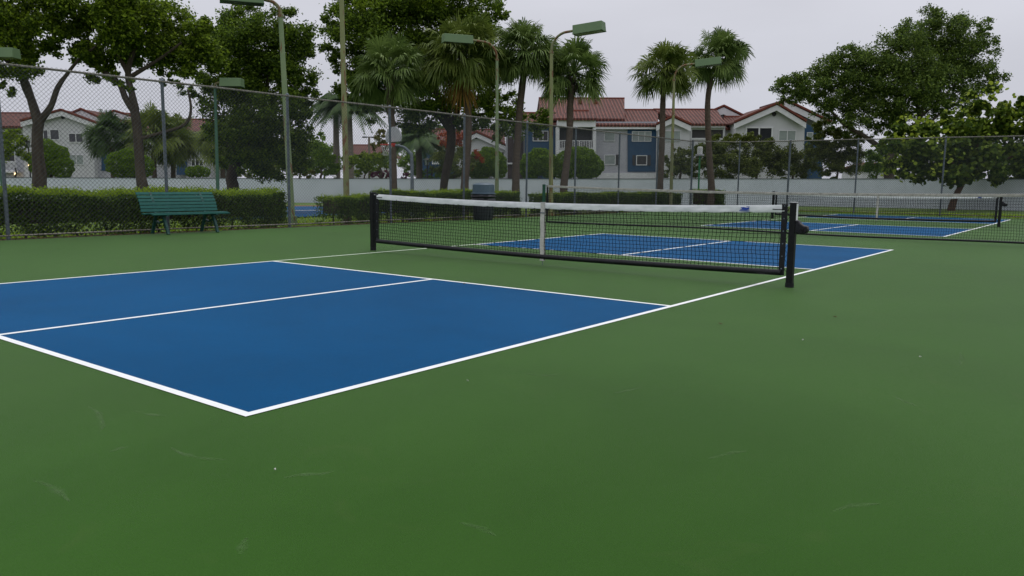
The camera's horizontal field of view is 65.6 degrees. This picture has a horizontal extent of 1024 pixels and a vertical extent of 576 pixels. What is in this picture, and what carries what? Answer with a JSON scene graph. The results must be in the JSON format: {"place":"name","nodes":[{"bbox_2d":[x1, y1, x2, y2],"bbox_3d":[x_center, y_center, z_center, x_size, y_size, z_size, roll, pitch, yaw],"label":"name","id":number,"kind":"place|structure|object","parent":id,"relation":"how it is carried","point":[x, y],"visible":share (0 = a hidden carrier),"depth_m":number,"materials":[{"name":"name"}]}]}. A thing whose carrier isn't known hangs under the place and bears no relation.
{"place":"outdoors","nodes":[
{"label":"outdoors","id":0,"kind":"place"},
{"bbox_2d":[224,206,386,218],"bbox_3d":[-7.429,-3.809,39.150,15.276,0.213,20.049,-3,9,-27],"label":"basketball court","id":1,"kind":"object","parent":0,"point":[306,211],"depth_m":36.59,"materials":[{"name":"blue paint"}]},
{"bbox_2d":[0,203,1023,238],"bbox_3d":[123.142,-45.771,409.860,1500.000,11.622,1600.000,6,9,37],"label":"ground","id":2,"kind":"structure","parent":0,"point":[820,207],"depth_m":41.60,"materials":[{"name":"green plant"}]},
{"bbox_2d":[0,47,20,185],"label":"floodlight pole","id":3,"kind":"object","parent":2,"relation":"on","point":[9,53],"visible":0.45,"depth_m":25.81,"materials":[{"name":"green metal"}]},
{"bbox_2d":[3,128,31,176],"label":"bush","id":4,"kind":"object","parent":2,"relation":"on","point":[21,142],"visible":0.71,"depth_m":69.05,"materials":[{"name":"green plant"}]},
{"bbox_2d":[28,138,74,177],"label":"bush","id":5,"kind":"object","parent":2,"relation":"on","point":[69,164],"visible":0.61,"depth_m":67.45,"materials":[{"name":"green plant"}]},
{"bbox_2d":[0,0,115,198],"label":"shade tree","id":6,"kind":"object","parent":2,"relation":"on","point":[22,22],"visible":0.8,"depth_m":28.71,"materials":[{"name":"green plant"}]},
{"bbox_2d":[76,109,130,177],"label":"fan palm","id":7,"kind":"object","parent":2,"relation":"on","point":[102,121],"visible":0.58,"depth_m":75.01,"materials":[{"name":"green plant"}]},
{"bbox_2d":[1,108,226,178],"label":"apartment building","id":8,"kind":"structure","parent":2,"relation":"on","point":[77,126],"depth_m":87.78,"materials":[{"name":"grey paint"}]},
{"bbox_2d":[43,130,48,139],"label":"window","id":9,"kind":"structure","parent":8,"relation":"in","point":[45,132],"depth_m":87.22,"materials":[{"name":"grey glass"}]},
{"bbox_2d":[49,129,59,139],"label":"window","id":10,"kind":"structure","parent":8,"relation":"in","point":[55,133],"depth_m":87.22,"materials":[{"name":"grey glass"}]},
{"bbox_2d":[68,133,83,142],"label":"window","id":11,"kind":"structure","parent":8,"relation":"in","point":[74,140],"depth_m":87.29,"materials":[{"name":"grey glass"}]},
{"bbox_2d":[69,155,83,164],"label":"window","id":12,"kind":"structure","parent":8,"relation":"in","point":[81,162],"depth_m":87.59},
{"bbox_2d":[101,157,106,170],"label":"door","id":13,"kind":"structure","parent":8,"relation":"in","point":[102,166],"depth_m":88.43,"materials":[{"name":"blue paint"}]},
{"bbox_2d":[177,162,186,174],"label":"door","id":14,"kind":"structure","parent":8,"relation":"in","point":[180,171],"depth_m":89.79,"materials":[{"name":"blue paint"}]},
{"bbox_2d":[191,159,203,165],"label":"window","id":15,"kind":"structure","parent":8,"relation":"in","point":[192,164],"depth_m":89.82,"materials":[{"name":"grey glass"}]},
{"bbox_2d":[103,148,154,177],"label":"bush","id":16,"kind":"object","parent":2,"relation":"on","point":[122,163],"visible":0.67,"depth_m":67.31,"materials":[{"name":"green plant"}]},
{"bbox_2d":[0,184,287,237],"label":"hedge","id":17,"kind":"object","parent":2,"relation":"on","point":[123,205],"visible":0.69,"depth_m":16.54,"materials":[{"name":"green plant"}]},
{"bbox_2d":[58,0,234,189],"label":"shade tree","id":18,"kind":"object","parent":2,"relation":"on","point":[126,35],"visible":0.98,"depth_m":29.36,"materials":[{"name":"green plant"}]},
{"bbox_2d":[119,99,195,177],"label":"fan palm","id":19,"kind":"object","parent":2,"relation":"on","point":[151,122],"visible":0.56,"depth_m":72.96,"materials":[{"name":"green plant"}]},
{"bbox_2d":[146,112,205,177],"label":"fan palm","id":20,"kind":"object","parent":2,"relation":"on","point":[180,119],"visible":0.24,"depth_m":75.09,"materials":[{"name":"green plant"}]},
{"bbox_2d":[185,165,210,177],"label":"bush","id":21,"kind":"object","parent":2,"relation":"on","point":[193,170],"visible":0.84,"depth_m":67.76,"materials":[{"name":"green plant"}]},
{"bbox_2d":[193,125,246,177],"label":"fan palm","id":22,"kind":"object","parent":2,"relation":"on","point":[207,148],"visible":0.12,"depth_m":72.68,"materials":[{"name":"green plant"}]},
{"bbox_2d":[213,78,244,189],"bbox_3d":[-10.734,-5.301,30.245,1.234,5.240,0.764,-2,8,-22],"label":"floodlight pole","id":23,"kind":"object","parent":2,"relation":"on","point":[231,82],"visible":0.64,"depth_m":29.98,"materials":[{"name":"metal"}]},
{"bbox_2d":[173,4,328,190],"bbox_3d":[-11.335,-8.111,35.164,6.972,9.694,5.652,6,9,37],"label":"shade tree","id":24,"kind":"object","parent":2,"relation":"on","point":[241,39],"visible":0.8,"depth_m":34.11,"materials":[{"name":"green plant"}]},
{"bbox_2d":[220,0,296,225],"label":"floodlight pole","id":25,"kind":"object","parent":2,"relation":"on","point":[260,3],"visible":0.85,"depth_m":22.44,"materials":[{"name":"green metal"}]},
{"bbox_2d":[238,163,278,177],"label":"shrub","id":26,"kind":"object","parent":2,"relation":"on","point":[248,176],"visible":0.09,"depth_m":64.66,"materials":[{"name":"green plant"}]},
{"bbox_2d":[242,147,293,171],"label":"background tree","id":27,"kind":"object","parent":2,"relation":"on","point":[276,164],"visible":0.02,"depth_m":92.01,"materials":[{"name":"green plant"}]},
{"bbox_2d":[293,166,315,177],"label":"bush","id":28,"kind":"object","parent":2,"relation":"on","point":[311,172],"visible":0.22,"depth_m":68.22,"materials":[{"name":"green plant"}]},
{"bbox_2d":[0,211,639,239],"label":"soil strip","id":29,"kind":"object","parent":2,"relation":"on","point":[234,229],"depth_m":17.73,"materials":[{"name":"brown soil"}]},
{"bbox_2d":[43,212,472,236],"bbox_3d":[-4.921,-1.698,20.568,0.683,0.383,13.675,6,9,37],"label":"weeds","id":30,"kind":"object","parent":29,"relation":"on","point":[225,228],"visible":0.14,"depth_m":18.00,"materials":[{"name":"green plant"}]},
{"bbox_2d":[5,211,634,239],"bbox_3d":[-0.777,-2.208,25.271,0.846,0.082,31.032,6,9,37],"label":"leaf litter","id":31,"kind":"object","parent":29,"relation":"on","point":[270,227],"visible":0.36,"depth_m":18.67,"materials":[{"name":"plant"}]},
{"bbox_2d":[304,140,342,177],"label":"bush","id":32,"kind":"object","parent":2,"relation":"on","point":[325,159],"visible":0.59,"depth_m":69.38,"materials":[{"name":"green plant"}]},
{"bbox_2d":[314,132,332,177],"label":"tree","id":33,"kind":"object","parent":2,"relation":"on","point":[321,135],"visible":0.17,"depth_m":109.88,"materials":[{"name":"green plant"}]},
{"bbox_2d":[314,143,342,176],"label":"background tree","id":34,"kind":"object","parent":2,"relation":"on","point":[330,148],"visible":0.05,"depth_m":97.92,"materials":[{"name":"green plant"}]},
{"bbox_2d":[306,92,363,177],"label":"feather palm","id":35,"kind":"object","parent":2,"relation":"on","point":[327,96],"visible":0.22,"depth_m":71.52,"materials":[{"name":"green plant"}]},
{"bbox_2d":[339,0,351,223],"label":"floodlight pole","id":36,"kind":"object","parent":2,"relation":"on","point":[343,62],"visible":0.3,"depth_m":22.45,"materials":[{"name":"green metal"}]},
{"bbox_2d":[0,61,691,239],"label":"chain link fence","id":37,"kind":"object","parent":2,"relation":"on","point":[165,160],"visible":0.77,"depth_m":19.04,"materials":[{"name":"metal"}]},
{"bbox_2d":[306,92,387,177],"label":"feather palm","id":38,"kind":"object","parent":2,"relation":"on","point":[338,105],"visible":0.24,"depth_m":69.50,"materials":[{"name":"green plant"}]},
{"bbox_2d":[313,191,382,224],"bbox_3d":[-4.545,-2.176,22.140,1.306,1.056,1.870,6,9,37],"label":"hedge","id":39,"kind":"object","parent":2,"relation":"on","point":[342,205],"visible":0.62,"depth_m":21.69,"materials":[{"name":"green plant"}]},
{"bbox_2d":[342,150,388,177],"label":"bush","id":40,"kind":"object","parent":2,"relation":"on","point":[363,163],"visible":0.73,"depth_m":66.38,"materials":[{"name":"green plant"}]},
{"bbox_2d":[362,136,372,175],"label":"street lamp","id":41,"kind":"object","parent":2,"relation":"on","point":[368,146],"visible":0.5,"depth_m":94.93,"materials":[{"name":"grey metal"}]},
{"bbox_2d":[354,154,387,177],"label":"background tree","id":42,"kind":"object","parent":2,"relation":"on","point":[373,169],"visible":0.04,"depth_m":90.91,"materials":[{"name":"green plant"}]},
{"bbox_2d":[353,144,400,177],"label":"house","id":43,"kind":"structure","parent":2,"relation":"on","point":[362,149],"depth_m":121.03,"materials":[{"name":"white paint"}]},
{"bbox_2d":[370,129,388,177],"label":"tree","id":44,"kind":"object","parent":2,"relation":"on","point":[378,139],"visible":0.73,"depth_m":62.99,"materials":[{"name":"green plant"}]},
{"bbox_2d":[346,31,432,215],"bbox_3d":[-4.919,-6.752,32.830,3.503,7.601,3.513,6,9,37],"label":"fan palm","id":45,"kind":"object","parent":2,"relation":"on","point":[393,53],"visible":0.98,"depth_m":32.08,"materials":[{"name":"green plant"}]},
{"bbox_2d":[370,168,408,177],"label":"shrub","id":46,"kind":"object","parent":2,"relation":"on","point":[374,174],"visible":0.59,"depth_m":65.91,"materials":[{"name":"green plant"}]},
{"bbox_2d":[380,127,413,212],"bbox_3d":[-4.344,-4.288,29.519,1.372,3.378,0.779,5,8,27],"label":"basketball hoop","id":47,"kind":"object","parent":2,"relation":"on","point":[395,138],"visible":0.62,"depth_m":29.46,"materials":[{"name":"metal"}]},
{"bbox_2d":[397,152,422,176],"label":"background tree","id":48,"kind":"object","parent":2,"relation":"on","point":[405,168],"visible":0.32,"depth_m":88.61,"materials":[{"name":"green plant"}]},
{"bbox_2d":[380,132,445,177],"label":"feather palm","id":49,"kind":"object","parent":2,"relation":"on","point":[420,144],"visible":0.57,"depth_m":61.11,"materials":[{"name":"green plant"}]},
{"bbox_2d":[423,158,430,177],"bbox_3d":[-6.403,-8.119,59.965,0.599,3.403,0.599,-4,9,-30],"label":"lantern post","id":50,"kind":"object","parent":2,"relation":"on","point":[426,159],"visible":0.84,"depth_m":59.74,"materials":[{"name":"metal"}]},
{"bbox_2d":[422,168,441,177],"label":"bush","id":51,"kind":"object","parent":2,"relation":"on","point":[430,176],"visible":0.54,"depth_m":62.07,"materials":[{"name":"green plant"}]},
{"bbox_2d":[315,0,555,189],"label":"shade tree","id":52,"kind":"object","parent":2,"relation":"on","point":[362,18],"visible":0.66,"depth_m":37.41,"materials":[{"name":"green plant"}]},
{"bbox_2d":[370,187,522,221],"bbox_3d":[-1.961,-2.658,25.501,1.406,1.197,6.353,6,9,37],"label":"hedge","id":53,"kind":"object","parent":2,"relation":"on","point":[499,195],"visible":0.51,"depth_m":24.44,"materials":[{"name":"green plant"}]},
{"bbox_2d":[427,131,484,177],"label":"flowering tree","id":54,"kind":"object","parent":2,"relation":"on","point":[453,163],"visible":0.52,"depth_m":59.58,"materials":[{"name":"green plant"}]},
{"bbox_2d":[413,8,513,213],"bbox_3d":[-2.207,-7.325,33.441,3.757,8.604,4.282,-5,9,-36],"label":"fan palm","id":55,"kind":"object","parent":2,"relation":"on","point":[446,66],"visible":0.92,"depth_m":32.44,"materials":[{"name":"green plant"}]},
{"bbox_2d":[422,128,505,178],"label":"house","id":56,"kind":"structure","parent":2,"relation":"on","point":[480,141],"depth_m":85.49,"materials":[{"name":"white paint"}]},
{"bbox_2d":[441,33,498,214],"bbox_3d":[-1.622,-6.278,31.132,2.288,7.010,0.867,-1,8,-9],"label":"floodlight pole","id":57,"kind":"object","parent":2,"relation":"on","point":[456,39],"visible":0.84,"depth_m":31.26,"materials":[{"name":"metal"}]},
{"bbox_2d":[469,146,507,178],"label":"bush","id":58,"kind":"object","parent":2,"relation":"on","point":[502,163],"visible":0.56,"depth_m":61.43,"materials":[{"name":"green plant"}]},
{"bbox_2d":[0,211,1023,575],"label":"court surface","id":59,"kind":"object","parent":2,"relation":"on","point":[870,423],"visible":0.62,"depth_m":3.54,"materials":[{"name":"paint"}]},
{"bbox_2d":[135,192,229,234],"bbox_3d":[-6.811,-1.558,16.517,0.692,0.858,1.700,6,9,37],"label":"park bench","id":60,"kind":"object","parent":59,"relation":"on","point":[176,205],"visible":1,"depth_m":16.52,"materials":[{"name":"green metal"}]},
{"bbox_2d":[0,261,665,411],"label":"blue court area","id":61,"kind":"object","parent":59,"relation":"on","point":[250,357],"visible":1,"depth_m":6.28,"materials":[{"name":"blue paint"}]},
{"bbox_2d":[276,244,472,260],"bbox_3d":[-2.000,-0.584,12.709,0.051,0.001,4.267,6,9,37],"label":"court line","id":62,"kind":"object","parent":59,"relation":"on","point":[353,254],"visible":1,"depth_m":12.12,"materials":[{"name":"paint"}]},
{"bbox_2d":[0,234,890,415],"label":"court line","id":63,"kind":"object","parent":59,"relation":"on","point":[184,394],"visible":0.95,"depth_m":5.39,"materials":[{"name":"paint"}]},
{"bbox_2d":[470,183,495,219],"bbox_3d":[-0.859,-2.591,23.764,0.647,1.110,0.652,5,9,29],"label":"litter bin","id":64,"kind":"object","parent":59,"relation":"on","point":[484,191],"visible":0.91,"depth_m":23.53,"materials":[{"name":"black plastic"}]},
{"bbox_2d":[369,192,808,287],"bbox_3d":[0.470,-0.774,10.804,6.974,0.946,0.108,6,9,37],"label":"pickleball net","id":65,"kind":"object","parent":59,"relation":"on","point":[796,225],"visible":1,"depth_m":10.23,"materials":[{"name":"black fabric"}]},
{"bbox_2d":[474,234,887,268],"bbox_3d":[3.088,-0.740,14.369,6.056,0.001,4.552,6,9,37],"label":"blue court area","id":66,"kind":"object","parent":59,"relation":"on","point":[810,257],"visible":0.8,"depth_m":13.87,"materials":[{"name":"blue paint"}]},
{"bbox_2d":[542,184,1023,243],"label":"tennis net","id":67,"kind":"object","parent":59,"relation":"on","point":[816,194],"visible":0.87,"depth_m":17.64,"materials":[{"name":"black fabric"}]},
{"bbox_2d":[702,221,966,236],"bbox_3d":[8.999,-1.681,22.016,6.056,0.001,4.552,6,9,37],"label":"blue court area","id":68,"kind":"object","parent":59,"relation":"on","point":[811,226],"visible":0.6,"depth_m":21.58,"materials":[{"name":"blue paint"}]},
{"bbox_2d":[700,214,1007,236],"bbox_3d":[11.689,-2.112,25.496,6.096,0.001,13.411,6,9,37],"label":"court line","id":69,"kind":"object","parent":59,"relation":"on","point":[883,225],"visible":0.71,"depth_m":22.72,"materials":[{"name":"paint"}]},
{"bbox_2d":[771,191,1006,226],"bbox_3d":[11.760,-2.572,25.409,6.974,0.946,0.108,6,9,37],"label":"pickleball net","id":70,"kind":"object","parent":59,"relation":"on","point":[1000,202],"visible":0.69,"depth_m":25.05,"materials":[{"name":"black fabric"}]},
{"bbox_2d":[812,214,1005,223],"bbox_3d":[14.379,-2.538,28.977,6.056,0.001,4.552,6,9,37],"label":"blue court area","id":71,"kind":"object","parent":59,"relation":"on","point":[919,218],"visible":0.4,"depth_m":29.29,"materials":[{"name":"blue paint"}]},
{"bbox_2d":[0,177,1023,210],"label":"boundary wall","id":72,"kind":"structure","parent":2,"relation":"on","point":[888,183],"depth_m":56.71,"materials":[{"name":"white concrete"}]},
{"bbox_2d":[480,17,569,212],"bbox_3d":[0.590,-7.357,34.356,3.683,8.474,3.763,6,9,37],"label":"fan palm","id":73,"kind":"object","parent":2,"relation":"on","point":[524,39],"visible":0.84,"depth_m":33.45,"materials":[{"name":"green plant"}]},
{"bbox_2d":[520,147,557,178],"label":"bush","id":74,"kind":"object","parent":2,"relation":"on","point":[523,164],"visible":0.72,"depth_m":61.44,"materials":[{"name":"green plant"}]},
{"bbox_2d":[536,35,611,212],"bbox_3d":[2.493,-6.976,34.364,3.208,7.728,3.210,-1,8,-15],"label":"fan palm","id":75,"kind":"object","parent":2,"relation":"on","point":[568,84],"visible":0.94,"depth_m":33.56,"materials":[{"name":"green plant"}]},
{"bbox_2d":[548,20,606,215],"bbox_3d":[2.167,-5.678,27.497,2.001,6.776,0.775,3,8,14],"label":"floodlight pole","id":76,"kind":"object","parent":2,"relation":"on","point":[588,28],"visible":0.89,"depth_m":27.66,"materials":[{"name":"metal"}]},
{"bbox_2d":[555,146,604,178],"bbox_3d":[5.127,-8.832,62.151,4.245,4.575,2.577,1,8,2],"label":"bush","id":77,"kind":"object","parent":2,"relation":"on","point":[587,164],"visible":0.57,"depth_m":61.34,"materials":[{"name":"green plant"}]},
{"bbox_2d":[528,190,682,215],"bbox_3d":[4.318,-3.594,33.617,1.420,1.193,11.371,6,9,37],"label":"hedge","id":78,"kind":"object","parent":2,"relation":"on","point":[603,200],"visible":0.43,"depth_m":31.88,"materials":[{"name":"green plant"}]},
{"bbox_2d":[627,37,702,188],"bbox_3d":[6.981,-7.574,37.415,3.492,8.188,3.173,6,9,37],"label":"fan palm","id":79,"kind":"object","parent":2,"relation":"on","point":[676,57],"visible":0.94,"depth_m":36.70,"materials":[{"name":"green plant"}]},
{"bbox_2d":[506,97,830,178],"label":"apartment building","id":80,"kind":"structure","parent":2,"relation":"on","point":[785,122],"depth_m":77.31,"materials":[{"name":"grey paint"}]},
{"bbox_2d":[533,131,547,140],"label":"window","id":81,"kind":"structure","parent":80,"relation":"in","point":[545,138],"depth_m":77.98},
{"bbox_2d":[604,131,614,140],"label":"window","id":82,"kind":"structure","parent":80,"relation":"in","point":[611,134],"depth_m":77.35,"materials":[{"name":"grey glass"}]},
{"bbox_2d":[604,155,615,164],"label":"window","id":83,"kind":"structure","parent":80,"relation":"in","point":[612,157],"depth_m":77.65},
{"bbox_2d":[636,155,646,164],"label":"window","id":84,"kind":"structure","parent":80,"relation":"in","point":[638,157],"depth_m":77.52,"materials":[{"name":"black glass"}]},
{"bbox_2d":[632,131,651,141],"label":"window","id":85,"kind":"structure","parent":80,"relation":"in","point":[645,133],"depth_m":77.22,"materials":[{"name":"grey glass"}]},
{"bbox_2d":[665,131,680,140],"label":"window","id":86,"kind":"structure","parent":80,"relation":"in","point":[677,134],"depth_m":76.36,"materials":[{"name":"grey glass"}]},
{"bbox_2d":[745,127,772,144],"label":"sliding door","id":87,"kind":"structure","parent":80,"relation":"in","point":[766,132],"depth_m":75.71,"materials":[{"name":"glass"}]},
{"bbox_2d":[778,130,795,140],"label":"window","id":88,"kind":"structure","parent":80,"relation":"in","point":[785,135],"depth_m":75.76,"materials":[{"name":"white glass"}]},
{"bbox_2d":[806,132,812,139],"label":"window","id":89,"kind":"structure","parent":80,"relation":"in","point":[809,134],"depth_m":76.75,"materials":[{"name":"white glass"}]},
{"bbox_2d":[664,146,701,178],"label":"shrub","id":90,"kind":"object","parent":2,"relation":"on","point":[695,160],"visible":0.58,"depth_m":59.82,"materials":[{"name":"green plant"}]},
{"bbox_2d":[669,56,721,204],"bbox_3d":[8.113,-6.694,35.287,2.135,6.914,0.835,2,8,6],"label":"floodlight pole","id":91,"kind":"object","parent":2,"relation":"on","point":[707,62],"visible":0.81,"depth_m":35.35,"materials":[{"name":"metal"}]},
{"bbox_2d":[695,147,703,204],"bbox_3d":[9.317,-5.427,39.645,0.429,3.202,0.459,6,9,37],"label":"lamp post","id":92,"kind":"object","parent":2,"relation":"on","point":[701,152],"visible":0.72,"depth_m":39.47,"materials":[{"name":"white metal"}]},
{"bbox_2d":[688,188,727,204],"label":"hedge","id":93,"kind":"object","parent":2,"relation":"on","point":[699,200],"visible":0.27,"depth_m":38.45,"materials":[{"name":"green plant"}]},
{"bbox_2d":[688,132,746,178],"bbox_3d":[16.013,-9.027,59.939,4.883,5.580,3.663,-4,9,-29],"label":"shrub","id":94,"kind":"object","parent":2,"relation":"on","point":[716,137],"visible":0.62,"depth_m":59.70,"materials":[{"name":"green plant"}]},
{"bbox_2d":[684,26,755,204],"bbox_3d":[9.815,-8.067,38.374,3.390,8.953,3.314,6,9,37],"label":"fan palm","id":95,"kind":"object","parent":2,"relation":"on","point":[731,50],"visible":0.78,"depth_m":37.73,"materials":[{"name":"green plant"}]},
{"bbox_2d":[729,131,787,178],"bbox_3d":[18.413,-9.121,60.539,4.690,5.620,4.068,-3,8,-24],"label":"shrub","id":96,"kind":"object","parent":2,"relation":"on","point":[750,136],"visible":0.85,"depth_m":59.80,"materials":[{"name":"green plant"}]},
{"bbox_2d":[768,141,821,178],"bbox_3d":[21.215,-8.701,60.432,4.610,4.838,3.299,-3,8,-25],"label":"shrub","id":97,"kind":"object","parent":2,"relation":"on","point":[803,164],"visible":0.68,"depth_m":59.67,"materials":[{"name":"green plant"}]},
{"bbox_2d":[804,119,867,177],"bbox_3d":[24.544,-9.664,60.819,5.165,6.669,3.909,2,8,12],"label":"shrub","id":98,"kind":"object","parent":2,"relation":"on","point":[821,132],"visible":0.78,"depth_m":59.94,"materials":[{"name":"green plant"}]},
{"bbox_2d":[690,135,1023,218],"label":"chain link fence","id":99,"kind":"object","parent":2,"relation":"on","point":[856,169],"visible":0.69,"depth_m":33.88,"materials":[{"name":"metal"}]},
{"bbox_2d":[833,162,883,177],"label":"house","id":100,"kind":"structure","parent":2,"relation":"on","point":[845,175],"depth_m":110.50,"materials":[{"name":"white paint"}]},
{"bbox_2d":[858,149,883,177],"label":"bush","id":101,"kind":"object","parent":2,"relation":"on","point":[872,156],"visible":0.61,"depth_m":63.13,"materials":[{"name":"green plant"}]},
{"bbox_2d":[768,3,1011,177],"bbox_3d":[27.795,-13.496,57.907,17.556,15.044,8.167,-1,8,-13],"label":"spreading tree","id":102,"kind":"object","parent":2,"relation":"on","point":[934,71],"visible":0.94,"depth_m":57.20,"materials":[{"name":"green plant"}]},
{"bbox_2d":[870,81,1023,210],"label":"sea grape tree","id":103,"kind":"object","parent":2,"relation":"on","point":[1004,118],"visible":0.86,"depth_m":43.31,"materials":[{"name":"green plant"}]},
{"bbox_2d":[0,0,1023,178],"label":"sky","id":104,"kind":"structure","parent":0,"point":[785,36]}
]}

